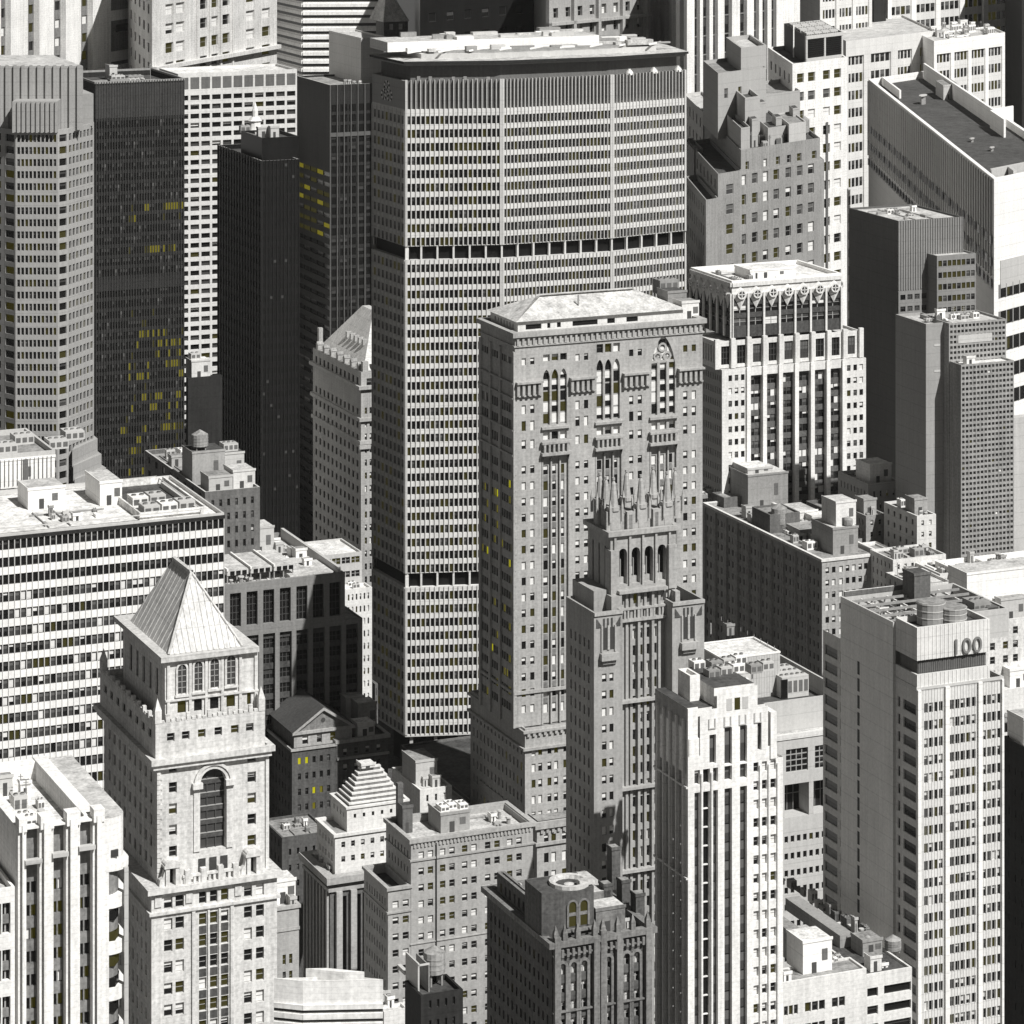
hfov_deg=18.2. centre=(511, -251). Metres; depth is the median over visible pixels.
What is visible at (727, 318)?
window
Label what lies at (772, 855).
window
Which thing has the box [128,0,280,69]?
stone tower
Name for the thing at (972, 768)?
window
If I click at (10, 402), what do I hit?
window
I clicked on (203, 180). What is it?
window
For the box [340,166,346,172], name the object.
window
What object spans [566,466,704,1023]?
pinnacle tower
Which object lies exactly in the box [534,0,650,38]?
stone building
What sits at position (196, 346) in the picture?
window
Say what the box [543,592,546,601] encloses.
window
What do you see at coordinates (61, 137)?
window
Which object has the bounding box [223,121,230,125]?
window
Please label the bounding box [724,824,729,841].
window
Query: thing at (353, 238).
window
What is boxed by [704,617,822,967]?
office tower
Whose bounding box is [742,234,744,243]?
window
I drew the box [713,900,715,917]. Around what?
window
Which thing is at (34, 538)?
window
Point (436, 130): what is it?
window
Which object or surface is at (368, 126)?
window
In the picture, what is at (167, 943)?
window
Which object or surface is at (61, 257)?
window
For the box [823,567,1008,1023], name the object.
numbered tower
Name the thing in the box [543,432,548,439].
window
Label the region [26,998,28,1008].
window
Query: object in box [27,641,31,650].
window
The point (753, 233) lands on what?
window
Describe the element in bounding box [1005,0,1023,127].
office tower
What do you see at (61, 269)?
window
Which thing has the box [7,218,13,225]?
window
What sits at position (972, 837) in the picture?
window
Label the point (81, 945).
window
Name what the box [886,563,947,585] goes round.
building
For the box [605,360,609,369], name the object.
window
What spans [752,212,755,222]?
window
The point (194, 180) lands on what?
window
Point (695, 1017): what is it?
window
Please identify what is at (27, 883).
window
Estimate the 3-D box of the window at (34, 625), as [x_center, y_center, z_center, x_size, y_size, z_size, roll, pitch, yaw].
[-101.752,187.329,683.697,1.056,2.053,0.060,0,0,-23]
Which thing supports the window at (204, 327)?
in the office tower at (219, 102)
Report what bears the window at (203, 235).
in the office tower at (219, 102)
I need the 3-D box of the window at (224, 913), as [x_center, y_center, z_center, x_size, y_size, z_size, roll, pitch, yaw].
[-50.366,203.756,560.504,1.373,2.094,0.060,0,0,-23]
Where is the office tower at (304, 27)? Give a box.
[277,0,377,75]
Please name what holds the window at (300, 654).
in the office tower at (292, 616)
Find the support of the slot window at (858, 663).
in the numbered tower at (913, 771)
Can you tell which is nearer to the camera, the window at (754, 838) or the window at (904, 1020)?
the window at (754, 838)
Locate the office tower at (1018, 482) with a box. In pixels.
[1014,414,1023,551]
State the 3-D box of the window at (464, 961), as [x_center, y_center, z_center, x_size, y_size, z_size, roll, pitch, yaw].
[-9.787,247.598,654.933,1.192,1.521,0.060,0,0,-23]
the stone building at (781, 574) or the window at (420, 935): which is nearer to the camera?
the window at (420, 935)
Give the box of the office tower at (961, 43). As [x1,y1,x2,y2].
[800,0,1004,325]
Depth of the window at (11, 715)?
681.72 m
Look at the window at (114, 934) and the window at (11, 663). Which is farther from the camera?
the window at (11, 663)
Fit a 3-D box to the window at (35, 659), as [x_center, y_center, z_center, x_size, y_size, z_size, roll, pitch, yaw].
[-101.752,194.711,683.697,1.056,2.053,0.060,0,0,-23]
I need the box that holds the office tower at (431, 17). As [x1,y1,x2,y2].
[397,0,533,35]
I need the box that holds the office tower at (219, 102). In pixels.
[159,63,296,445]
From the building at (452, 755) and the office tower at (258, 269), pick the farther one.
the office tower at (258, 269)
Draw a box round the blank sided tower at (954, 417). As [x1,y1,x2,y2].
[895,306,1013,558]
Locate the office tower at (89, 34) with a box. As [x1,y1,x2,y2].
[0,0,127,70]
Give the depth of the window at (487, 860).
657.05 m
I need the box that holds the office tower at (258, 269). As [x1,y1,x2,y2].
[217,124,299,538]
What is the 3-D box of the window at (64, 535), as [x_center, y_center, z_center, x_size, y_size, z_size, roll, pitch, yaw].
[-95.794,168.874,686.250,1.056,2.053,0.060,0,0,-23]
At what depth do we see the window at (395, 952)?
649.23 m
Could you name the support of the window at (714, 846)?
in the striped white tower at (718, 767)
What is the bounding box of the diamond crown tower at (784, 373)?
[688,260,865,598]
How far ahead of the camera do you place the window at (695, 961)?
621.77 m
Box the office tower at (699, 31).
[649,0,799,92]
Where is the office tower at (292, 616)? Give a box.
[224,519,361,737]
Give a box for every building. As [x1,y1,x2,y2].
[145,429,259,554]
[185,351,221,444]
[266,688,390,817]
[269,813,316,977]
[277,870,300,977]
[299,759,409,976]
[305,538,371,697]
[362,782,535,1023]
[369,0,408,36]
[372,679,377,723]
[383,990,404,1023]
[392,748,469,812]
[397,945,462,1023]
[400,736,469,802]
[481,844,656,1023]
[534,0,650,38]
[686,34,823,332]
[686,91,703,175]
[702,460,887,676]
[768,20,846,325]
[783,877,911,1023]
[783,916,865,1023]
[806,457,894,512]
[854,494,883,544]
[870,544,945,587]
[884,494,935,548]
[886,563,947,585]
[915,560,947,579]
[935,550,1023,675]
[1002,664,1023,735]
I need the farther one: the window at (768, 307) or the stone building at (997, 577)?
the window at (768, 307)
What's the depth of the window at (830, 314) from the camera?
938.31 m
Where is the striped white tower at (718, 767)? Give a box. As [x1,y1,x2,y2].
[653,652,782,1023]
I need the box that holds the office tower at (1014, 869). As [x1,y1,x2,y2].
[1004,708,1023,1023]
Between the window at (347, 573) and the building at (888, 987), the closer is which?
the building at (888, 987)
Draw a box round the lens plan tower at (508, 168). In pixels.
[370,27,688,780]
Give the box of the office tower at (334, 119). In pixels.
[297,29,385,541]
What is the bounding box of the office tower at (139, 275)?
[83,64,184,478]
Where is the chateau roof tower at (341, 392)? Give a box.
[309,305,371,586]
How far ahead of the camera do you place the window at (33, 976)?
511.96 m
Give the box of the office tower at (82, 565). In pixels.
[0,427,224,789]
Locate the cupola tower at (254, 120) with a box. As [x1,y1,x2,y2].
[248,102,261,129]
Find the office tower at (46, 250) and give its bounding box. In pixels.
[0,55,105,489]
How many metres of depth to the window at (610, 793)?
666.90 m
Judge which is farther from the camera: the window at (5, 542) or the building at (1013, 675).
the building at (1013, 675)
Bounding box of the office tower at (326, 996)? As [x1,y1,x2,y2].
[273,968,382,1023]
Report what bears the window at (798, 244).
in the stone building at (755, 188)
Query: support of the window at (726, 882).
in the striped white tower at (718, 767)
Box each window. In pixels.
[0,129,87,488]
[1,5,31,54]
[2,903,8,931]
[2,949,8,978]
[2,996,8,1023]
[3,540,7,549]
[3,557,7,566]
[3,575,7,583]
[3,592,7,601]
[3,609,7,618]
[3,627,7,636]
[3,644,7,653]
[3,662,7,670]
[3,679,7,688]
[3,696,7,705]
[3,714,7,722]
[3,731,7,740]
[3,748,7,757]
[7,134,13,141]
[7,146,13,153]
[7,158,13,165]
[7,170,13,177]
[7,182,13,189]
[7,194,13,201]
[7,206,13,213]
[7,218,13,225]
[7,230,13,237]
[7,242,13,249]
[7,254,13,261]
[7,266,13,273]
[7,278,13,285]
[7,290,13,297]
[7,302,13,309]
[7,314,13,321]
[7,326,13,333]
[7,338,13,345]
[7,350,13,357]
[7,362,13,369]
[7,374,13,381]
[7,386,13,393]
[7,398,13,405]
[7,410,13,417]
[7,422,13,428]
[9,539,13,548]
[9,557,13,565]
[9,574,13,583]
[9,591,13,600]
[9,609,13,617]
[9,626,13,635]
[9,643,13,652]
[9,661,13,670]
[9,678,13,687]
[9,696,13,704]
[9,713,13,722]
[9,730,13,739]
[9,748,13,756]
[15,519,222,780]
[15,539,19,547]
[15,556,19,565]
[15,573,19,582]
[15,591,19,599]
[15,608,19,617]
[15,625,19,634]
[15,643,19,652]
[15,660,19,669]
[15,677,19,686]
[15,695,19,704]
[15,712,19,721]
[15,730,19,738]
[21,538,25,547]
[21,555,25,564]
[21,573,25,582]
[21,590,25,599]
[21,607,25,616]
[21,625,25,634]
[21,642,25,651]
[21,659,25,668]
[21,677,25,686]
[21,694,25,703]
[21,711,25,720]
[26,882,28,892]
[26,905,28,915]
[26,928,28,938]
[26,951,28,962]
[26,975,28,985]
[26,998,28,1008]
[27,538,31,546]
[27,555,31,564]
[27,572,31,581]
[27,590,31,598]
[27,607,31,616]
[27,624,31,633]
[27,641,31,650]
[27,659,31,667]
[27,676,31,685]
[31,881,35,891]
[31,904,35,915]
[31,927,35,938]
[31,950,35,961]
[31,974,35,984]
[31,997,35,1007]
[33,537,36,546]
[33,554,36,563]
[33,572,36,580]
[33,589,36,598]
[33,606,36,615]
[33,624,36,632]
[33,641,36,649]
[33,658,36,667]
[39,536,42,545]
[39,554,42,562]
[39,571,42,580]
[39,588,42,597]
[39,606,42,614]
[39,623,42,632]
[39,640,42,649]
[45,536,48,544]
[45,553,48,562]
[45,570,48,579]
[45,588,48,596]
[45,605,48,614]
[51,535,54,544]
[51,553,54,561]
[51,570,54,578]
[51,587,54,596]
[53,878,55,888]
[53,901,55,911]
[53,924,55,934]
[53,947,55,958]
[53,970,55,981]
[53,994,55,1004]
[55,1,58,9]
[55,19,58,27]
[55,37,58,45]
[57,535,60,543]
[57,552,60,560]
[58,877,61,888]
[58,900,61,911]
[58,923,61,934]
[58,946,61,957]
[58,970,61,980]
[58,993,61,1003]
[58,1016,61,1023]
[59,134,64,141]
[59,146,64,153]
[59,158,64,165]
[59,170,64,177]
[59,182,64,189]
[59,194,64,201]
[59,206,64,213]
[59,218,64,225]
[59,230,64,237]
[59,242,64,249]
[59,254,64,261]
[59,266,64,273]
[59,278,64,285]
[59,290,64,297]
[59,302,64,309]
[59,315,64,321]
[59,327,64,333]
[59,339,64,345]
[59,351,64,357]
[59,363,64,369]
[59,375,64,381]
[59,387,64,393]
[59,399,64,406]
[59,411,64,418]
[59,423,64,430]
[59,449,64,454]
[59,459,64,466]
[59,471,64,478]
[63,534,66,543]
[80,874,82,884]
[80,897,82,907]
[80,920,82,930]
[80,943,82,953]
[80,966,82,976]
[80,989,82,999]
[80,1012,82,1023]
[82,15,85,23]
[82,33,85,41]
[82,51,85,59]
[84,873,88,884]
[84,896,88,907]
[84,919,88,930]
[84,942,88,953]
[84,965,88,976]
[84,988,88,999]
[84,1011,88,1022]
[97,118,182,476]
[109,907,118,920]
[109,924,118,940]
[109,953,118,966]
[109,970,118,987]
[109,999,118,1012]
[111,849,117,856]
[115,734,226,841]
[116,23,127,31]
[164,896,171,908]
[164,918,171,929]
[164,939,171,951]
[164,961,171,972]
[164,982,171,994]
[164,1004,171,1015]
[165,4,171,14]
[165,23,171,33]
[165,42,171,52]
[167,733,173,740]
[169,782,175,792]
[169,803,175,813]
[169,824,175,834]
[169,846,175,856]
[175,895,182,906]
[175,916,182,927]
[175,938,182,949]
[175,959,182,970]
[175,981,182,992]
[175,1002,182,1014]
[176,2,182,12]
[176,21,182,31]
[176,40,182,51]
[177,701,185,712]
[178,665,185,693]
[182,731,188,738]
[184,91,294,441]
[191,95,198,99]
[191,104,198,108]
[191,114,198,118]
[191,123,198,127]
[191,132,198,136]
[191,141,198,145]
[191,150,198,155]
[191,160,198,164]
[191,169,198,173]
[191,178,198,182]
[191,187,198,192]
[191,197,198,201]
[191,206,198,210]
[191,215,198,219]
[191,224,198,228]
[191,233,198,238]
[191,243,198,247]
[191,252,198,256]
[191,261,198,265]
[191,270,198,275]
[191,280,198,284]
[191,289,198,293]
[191,298,198,302]
[191,307,198,311]
[191,317,198,321]
[191,326,198,330]
[191,335,198,339]
[191,344,198,348]
[194,699,200,710]
[195,662,201,689]
[198,729,204,736]
[198,855,227,875]
[199,891,205,902]
[199,913,205,924]
[199,934,205,945]
[199,956,205,967]
[199,977,205,988]
[199,999,205,1010]
[200,0,204,8]
[200,18,204,27]
[200,37,204,46]
[200,769,223,847]
[201,95,208,99]
[201,104,208,108]
[201,113,208,117]
[201,122,208,126]
[201,132,208,136]
[201,141,208,145]
[201,150,208,154]
[201,159,208,163]
[201,168,208,173]
[201,178,208,182]
[201,187,208,191]
[201,196,208,200]
[201,205,208,209]
[201,214,208,219]
[201,224,208,228]
[201,233,208,237]
[201,242,208,246]
[201,251,208,255]
[201,260,208,265]
[201,270,208,274]
[201,279,208,283]
[201,288,208,292]
[201,297,208,302]
[201,307,208,311]
[201,316,208,320]
[201,325,208,329]
[201,334,208,338]
[201,343,208,348]
[210,697,217,708]
[210,890,216,901]
[210,911,216,922]
[210,933,216,944]
[210,954,216,965]
[210,975,216,986]
[210,997,216,1008]
[210,1018,216,1023]
[211,0,215,7]
[211,16,215,26]
[211,35,215,44]
[211,659,218,686]
[212,94,219,98]
[212,103,219,108]
[212,113,219,117]
[212,122,219,126]
[212,131,219,135]
[212,140,219,144]
[214,727,220,734]
[219,149,297,536]
[221,888,227,899]
[221,909,227,921]
[221,931,227,942]
[221,952,227,963]
[221,974,227,985]
[221,995,227,1006]
[221,1016,227,1023]
[222,0,227,5]
[222,14,227,24]
[222,33,227,43]
[223,94,230,98]
[223,103,230,107]
[223,112,230,116]
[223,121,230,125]
[223,130,230,135]
[223,140,230,144]
[226,695,233,706]
[227,655,234,683]
[230,593,239,625]
[231,725,237,732]
[234,93,241,97]
[234,102,241,106]
[234,112,241,116]
[234,121,241,125]
[234,139,240,143]
[244,885,250,896]
[244,906,250,917]
[244,927,250,938]
[244,949,250,960]
[244,970,250,981]
[244,991,250,1002]
[244,1013,250,1023]
[246,10,252,20]
[246,29,252,38]
[246,47,252,57]
[246,723,252,730]
[247,591,255,624]
[247,693,249,703]
[247,771,254,781]
[247,792,254,802]
[247,813,254,823]
[247,835,254,845]
[256,883,262,894]
[256,904,262,915]
[256,926,262,937]
[256,947,262,958]
[256,968,262,979]
[256,989,262,1000]
[256,1011,262,1022]
[262,8,267,17]
[262,26,267,36]
[263,589,272,622]
[263,638,272,647]
[263,653,272,662]
[263,669,272,678]
[263,684,272,693]
[265,699,272,708]
[265,715,270,723]
[280,587,289,620]
[280,636,289,645]
[280,651,289,660]
[280,667,289,676]
[280,682,289,691]
[296,586,305,618]
[296,634,306,643]
[296,649,306,659]
[296,665,306,674]
[296,680,306,689]
[300,163,370,541]
[302,735,307,743]
[313,584,322,616]
[313,632,322,641]
[313,648,322,657]
[313,663,322,672]
[313,678,322,687]
[313,693,322,700]
[317,734,320,741]
[330,582,338,614]
[330,630,339,639]
[330,646,339,655]
[330,661,339,670]
[330,676,339,685]
[330,691,339,700]
[330,732,334,740]
[332,105,336,111]
[332,115,336,121]
[332,125,336,132]
[332,137,336,142]
[332,146,336,152]
[332,156,336,163]
[332,166,336,173]
[332,177,336,183]
[332,187,336,193]
[332,197,336,204]
[332,208,336,214]
[332,218,336,224]
[332,228,336,235]
[332,238,336,245]
[332,249,336,255]
[332,259,336,265]
[332,269,336,276]
[332,280,336,286]
[332,290,336,296]
[332,300,336,307]
[332,311,336,317]
[332,321,336,327]
[332,558,339,563]
[340,104,346,111]
[340,115,346,121]
[340,125,346,131]
[340,145,346,152]
[340,156,346,162]
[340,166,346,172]
[340,176,346,183]
[340,186,346,193]
[340,197,346,203]
[340,207,346,213]
[340,217,346,224]
[340,228,346,234]
[340,238,346,244]
[340,248,346,255]
[340,258,346,265]
[340,269,346,275]
[340,279,346,285]
[340,289,346,296]
[340,300,346,306]
[340,310,346,316]
[342,557,349,563]
[343,896,343,969]
[344,571,349,576]
[346,629,355,638]
[346,644,355,653]
[346,659,355,668]
[346,674,355,683]
[349,104,355,110]
[349,114,355,120]
[349,124,355,131]
[349,136,355,141]
[349,145,355,151]
[349,155,355,162]
[349,165,355,172]
[349,176,355,182]
[349,186,355,192]
[349,196,355,203]
[349,206,355,213]
[349,217,355,223]
[349,227,355,233]
[349,237,355,244]
[349,248,355,254]
[349,258,355,264]
[349,268,355,275]
[349,278,355,285]
[349,289,355,295]
[349,299,355,305]
[351,556,358,562]
[351,570,358,576]
[357,894,358,970]
[359,103,363,110]
[359,114,363,120]
[359,124,363,130]
[359,144,363,151]
[359,155,363,161]
[359,165,363,171]
[359,175,363,182]
[359,185,363,192]
[359,196,363,202]
[359,206,363,212]
[359,216,363,223]
[359,227,363,233]
[359,237,363,243]
[359,247,363,253]
[359,257,363,264]
[359,268,363,274]
[359,278,363,284]
[366,103,370,109]
[366,113,370,120]
[366,124,370,130]
[366,135,370,140]
[366,144,370,150]
[366,154,370,161]
[366,165,370,171]
[366,175,370,181]
[366,185,370,191]
[366,195,370,202]
[366,206,370,212]
[374,105,683,733]
[393,901,397,907]
[393,917,397,923]
[393,933,397,940]
[393,950,397,956]
[393,966,397,972]
[393,982,397,989]
[403,873,496,1023]
[403,899,407,906]
[403,915,407,922]
[403,932,407,938]
[418,851,422,858]
[418,868,422,874]
[418,884,422,890]
[418,900,422,907]
[418,916,422,923]
[418,933,422,939]
[418,949,422,955]
[428,850,432,856]
[428,866,432,873]
[428,882,432,889]
[428,899,432,905]
[428,915,432,921]
[428,931,432,938]
[429,12,435,21]
[435,116,438,123]
[435,129,438,137]
[435,143,438,150]
[435,156,438,164]
[435,170,438,177]
[435,183,438,191]
[435,197,438,204]
[435,210,438,217]
[440,848,444,854]
[440,864,444,871]
[440,881,444,887]
[440,897,444,903]
[440,913,444,920]
[440,929,444,936]
[447,11,452,19]
[449,847,453,853]
[449,863,453,870]
[449,879,453,886]
[449,895,453,902]
[449,912,453,918]
[449,928,453,934]
[449,944,453,951]
[449,960,453,967]
[454,116,457,123]
[454,129,457,136]
[454,143,457,150]
[454,156,457,163]
[454,170,457,177]
[462,845,466,851]
[462,861,466,868]
[462,877,466,884]
[462,893,466,900]
[462,910,466,916]
[462,926,466,932]
[462,942,466,949]
[462,958,466,965]
[462,974,466,981]
[465,9,470,17]
[471,844,475,850]
[471,860,475,866]
[471,876,475,882]
[471,892,475,899]
[471,908,475,915]
[471,924,475,931]
[471,941,475,947]
[471,957,475,963]
[471,973,475,979]
[471,989,475,996]
[471,1005,475,1012]
[482,8,487,16]
[485,318,694,875]
[485,842,489,848]
[485,858,489,864]
[485,874,489,880]
[494,840,498,847]
[494,856,498,863]
[499,6,505,14]
[499,28,505,32]
[507,838,511,845]
[507,854,511,861]
[516,5,521,13]
[516,26,521,32]
[516,837,520,843]
[516,853,520,860]
[516,869,520,876]
[526,324,540,329]
[543,370,548,378]
[543,380,548,389]
[543,392,548,400]
[543,403,548,411]
[543,414,548,422]
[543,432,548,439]
[543,465,546,474]
[543,481,546,490]
[543,497,546,505]
[543,513,546,521]
[543,529,546,537]
[543,545,546,553]
[543,560,546,569]
[543,576,546,585]
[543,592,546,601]
[543,608,546,616]
[552,369,556,377]
[552,380,556,388]
[552,391,556,400]
[552,402,556,411]
[552,413,556,422]
[552,431,556,438]
[552,464,555,473]
[552,480,555,489]
[552,496,555,504]
[552,512,555,520]
[552,528,555,536]
[552,544,555,552]
[552,559,555,568]
[552,575,555,584]
[552,591,555,600]
[553,8,555,17]
[560,369,565,377]
[560,379,565,388]
[560,390,565,399]
[560,401,565,410]
[560,412,565,421]
[560,430,565,437]
[566,898,589,927]
[571,963,574,972]
[571,981,574,990]
[571,999,574,1008]
[573,319,596,325]
[581,962,584,970]
[581,980,584,988]
[581,998,585,1006]
[581,1015,584,1023]
[589,725,654,1020]
[593,540,593,578]
[597,344,601,352]
[597,360,601,369]
[597,372,601,381]
[597,384,601,393]
[597,396,601,405]
[597,408,601,418]
[597,427,601,434]
[597,460,600,468]
[602,674,605,681]
[602,691,605,698]
[602,708,605,715]
[602,724,605,732]
[602,741,605,749]
[602,758,605,766]
[602,775,605,783]
[602,792,605,800]
[602,809,605,817]
[602,826,605,834]
[602,843,605,851]
[602,860,605,868]
[605,343,609,351]
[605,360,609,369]
[605,371,609,381]
[605,383,609,393]
[605,395,609,405]
[605,407,609,417]
[605,426,609,433]
[605,459,608,468]
[609,673,612,680]
[609,690,612,697]
[609,707,612,714]
[609,724,612,731]
[609,741,612,748]
[609,757,612,765]
[609,774,612,782]
[609,791,612,799]
[609,808,612,816]
[609,825,612,833]
[613,343,618,350]
[613,359,618,368]
[613,370,618,380]
[613,382,618,392]
[613,394,618,404]
[613,406,618,416]
[613,426,618,432]
[619,549,624,582]
[624,955,627,963]
[624,972,627,981]
[624,990,627,999]
[624,1008,627,1016]
[626,316,636,321]
[632,547,637,581]
[634,953,637,961]
[634,971,637,979]
[634,989,637,997]
[634,1006,637,1015]
[645,546,650,580]
[651,359,655,368]
[651,370,655,379]
[651,381,655,390]
[651,393,655,401]
[651,404,655,413]
[651,422,655,429]
[658,336,664,345]
[658,347,664,356]
[658,544,663,578]
[660,358,664,367]
[660,369,664,378]
[660,381,664,389]
[660,392,664,401]
[660,403,664,412]
[660,421,664,428]
[669,369,673,377]
[669,380,673,389]
[669,391,673,400]
[669,402,673,411]
[669,420,673,427]
[694,0,772,91]
[694,773,697,782]
[694,793,697,808]
[694,810,697,827]
[694,828,697,845]
[694,847,697,864]
[694,866,697,883]
[694,884,697,901]
[694,903,697,920]
[694,922,697,939]
[694,941,697,958]
[694,959,697,976]
[694,978,697,995]
[694,997,697,1014]
[694,1015,697,1023]
[703,0,705,16]
[703,18,705,34]
[703,36,705,53]
[703,769,707,781]
[703,791,707,807]
[703,809,707,825]
[703,827,707,844]
[703,846,707,863]
[703,865,707,881]
[703,883,707,900]
[703,902,707,919]
[703,921,707,937]
[703,939,707,956]
[703,958,707,975]
[703,977,707,993]
[703,996,707,1012]
[703,1014,707,1023]
[709,735,713,762]
[711,516,860,672]
[713,364,862,503]
[713,768,715,780]
[713,790,715,805]
[713,807,715,824]
[713,826,715,842]
[713,844,715,861]
[713,863,715,880]
[713,882,715,898]
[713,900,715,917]
[713,919,715,936]
[713,938,715,954]
[713,956,715,973]
[713,975,715,992]
[713,994,715,1010]
[713,1012,715,1023]
[721,346,728,364]
[724,0,727,13]
[724,15,727,32]
[724,34,727,51]
[724,727,729,762]
[724,766,729,778]
[724,788,729,804]
[724,805,729,822]
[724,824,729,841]
[724,842,729,859]
[724,861,729,878]
[724,879,729,897]
[724,898,729,915]
[724,917,729,934]
[724,935,729,953]
[724,954,729,971]
[724,973,729,990]
[724,991,729,1008]
[724,1010,729,1023]
[726,184,732,193]
[726,204,732,213]
[726,224,732,233]
[726,243,732,253]
[726,317,729,324]
[727,696,747,710]
[734,305,745,312]
[734,318,745,325]
[737,345,744,363]
[740,0,742,12]
[740,14,742,30]
[740,725,744,760]
[740,764,744,776]
[740,786,744,801]
[740,803,744,820]
[740,821,744,838]
[740,840,744,857]
[740,859,744,876]
[740,877,744,894]
[740,896,744,913]
[740,914,744,931]
[740,933,744,950]
[740,951,744,969]
[740,970,744,987]
[740,989,744,1006]
[740,1007,744,1023]
[742,175,744,184]
[742,194,744,204]
[742,214,744,224]
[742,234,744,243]
[750,304,761,311]
[750,316,761,324]
[752,173,755,182]
[752,193,755,202]
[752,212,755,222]
[752,232,755,242]
[752,252,755,261]
[753,343,760,361]
[753,762,756,771]
[753,781,756,789]
[753,800,756,808]
[753,818,756,826]
[753,837,756,845]
[753,854,765,1023]
[753,855,756,864]
[754,377,759,383]
[754,390,759,396]
[754,402,759,409]
[754,415,759,422]
[754,428,759,434]
[754,441,759,447]
[754,453,759,460]
[757,723,759,748]
[762,761,765,769]
[762,780,765,788]
[762,798,765,807]
[762,817,765,825]
[762,835,765,844]
[763,171,766,181]
[763,191,766,200]
[763,210,766,220]
[763,230,766,239]
[763,249,766,259]
[765,302,777,310]
[765,315,776,323]
[769,342,776,360]
[770,376,775,382]
[770,388,775,395]
[770,401,775,407]
[770,414,775,420]
[770,426,775,433]
[770,439,775,445]
[770,452,775,458]
[770,760,774,768]
[770,778,774,787]
[770,797,774,805]
[770,815,774,824]
[770,834,774,842]
[770,853,774,861]
[770,871,774,879]
[770,890,774,898]
[770,908,774,916]
[770,927,774,935]
[770,945,774,954]
[770,964,774,972]
[770,982,774,991]
[770,1001,774,1009]
[773,169,777,179]
[773,189,777,198]
[773,208,777,218]
[773,228,777,238]
[773,247,777,257]
[781,301,792,309]
[781,314,792,321]
[784,341,791,359]
[784,780,822,809]
[785,167,789,177]
[785,187,789,196]
[785,206,789,216]
[785,226,789,235]
[785,245,789,255]
[786,374,791,381]
[786,387,791,393]
[786,400,791,406]
[786,412,791,419]
[796,300,807,308]
[796,313,807,320]
[797,73,802,82]
[797,165,800,175]
[797,185,800,194]
[797,204,800,214]
[797,223,800,233]
[797,243,800,252]
[800,340,807,357]
[805,1002,809,1011]
[808,72,813,80]
[808,90,813,99]
[808,109,813,117]
[808,163,812,173]
[808,183,812,192]
[808,202,812,212]
[808,221,812,231]
[808,240,812,250]
[812,299,823,306]
[812,311,823,319]
[812,1001,816,1009]
[816,338,822,356]
[819,1000,823,1008]
[823,0,999,325]
[823,70,828,78]
[823,88,828,97]
[823,107,828,115]
[823,125,828,134]
[823,143,828,152]
[826,645,836,658]
[826,661,836,675]
[826,678,836,691]
[826,695,836,708]
[826,711,836,725]
[826,728,836,742]
[826,745,836,758]
[826,761,836,775]
[826,778,836,792]
[826,795,836,809]
[826,811,836,825]
[826,828,836,842]
[826,845,836,859]
[826,861,836,876]
[826,878,836,892]
[826,895,836,909]
[827,298,838,305]
[827,310,838,318]
[832,337,838,354]
[832,997,836,1006]
[834,68,839,77]
[834,87,839,95]
[834,105,839,114]
[834,123,839,132]
[834,141,839,150]
[834,160,839,168]
[834,178,839,187]
[834,196,839,205]
[834,214,839,223]
[834,233,839,242]
[834,251,839,260]
[839,996,843,1005]
[839,1017,843,1023]
[848,336,853,353]
[857,661,859,929]
[867,987,876,996]
[867,1005,876,1014]
[875,53,878,61]
[875,70,878,77]
[880,52,883,60]
[880,69,883,76]
[884,981,909,993]
[884,999,909,1011]
[884,1017,909,1023]
[885,52,888,60]
[896,6,899,14]
[899,693,999,1023]
[901,6,904,13]
[904,699,915,714]
[904,717,915,731]
[904,734,915,749]
[904,752,915,766]
[904,769,915,784]
[904,786,915,801]
[904,804,915,819]
[904,821,915,836]
[904,839,915,854]
[904,856,915,871]
[904,874,915,889]
[904,891,915,906]
[904,908,915,924]
[904,926,915,941]
[904,943,915,959]
[906,5,909,13]
[930,3,933,10]
[945,1,948,9]
[962,321,1011,557]
[971,697,974,705]
[971,714,974,723]
[971,732,974,740]
[971,749,974,757]
[971,766,974,775]
[971,784,974,792]
[971,801,974,810]
[971,819,974,827]
[971,836,974,844]
[971,853,974,862]
[971,871,974,879]
[971,888,974,897]
[978,13,981,20]
[992,12,995,19]
[1001,11,1004,18]
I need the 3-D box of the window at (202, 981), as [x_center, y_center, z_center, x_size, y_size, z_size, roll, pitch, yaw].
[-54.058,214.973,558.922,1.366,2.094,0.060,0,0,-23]
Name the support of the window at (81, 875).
in the office tower at (64, 897)
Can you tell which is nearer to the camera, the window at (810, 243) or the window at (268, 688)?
the window at (268, 688)
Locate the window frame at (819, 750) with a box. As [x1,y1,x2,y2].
[786,745,822,771]
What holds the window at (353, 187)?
in the office tower at (334, 119)
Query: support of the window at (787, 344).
in the diamond crown tower at (784, 373)
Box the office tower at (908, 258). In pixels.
[849,204,975,477]
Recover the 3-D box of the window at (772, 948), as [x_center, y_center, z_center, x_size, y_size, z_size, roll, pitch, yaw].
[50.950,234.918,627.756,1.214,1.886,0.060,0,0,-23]
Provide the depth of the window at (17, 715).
682.22 m
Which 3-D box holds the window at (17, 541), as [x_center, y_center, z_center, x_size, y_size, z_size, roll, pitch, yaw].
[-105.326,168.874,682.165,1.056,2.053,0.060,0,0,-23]
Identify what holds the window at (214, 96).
in the office tower at (219, 102)
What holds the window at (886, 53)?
in the office tower at (961, 43)
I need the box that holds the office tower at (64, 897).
[0,755,128,1023]
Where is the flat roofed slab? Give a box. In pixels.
[867,63,1023,414]
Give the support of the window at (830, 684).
in the numbered tower at (913, 771)
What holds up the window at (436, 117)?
in the lens plan tower at (508, 168)
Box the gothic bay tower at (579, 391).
[467,277,706,877]
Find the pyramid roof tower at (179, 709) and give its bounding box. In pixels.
[93,556,283,1023]
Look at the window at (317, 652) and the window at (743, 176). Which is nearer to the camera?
the window at (317, 652)
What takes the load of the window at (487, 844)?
in the stone building at (446, 860)

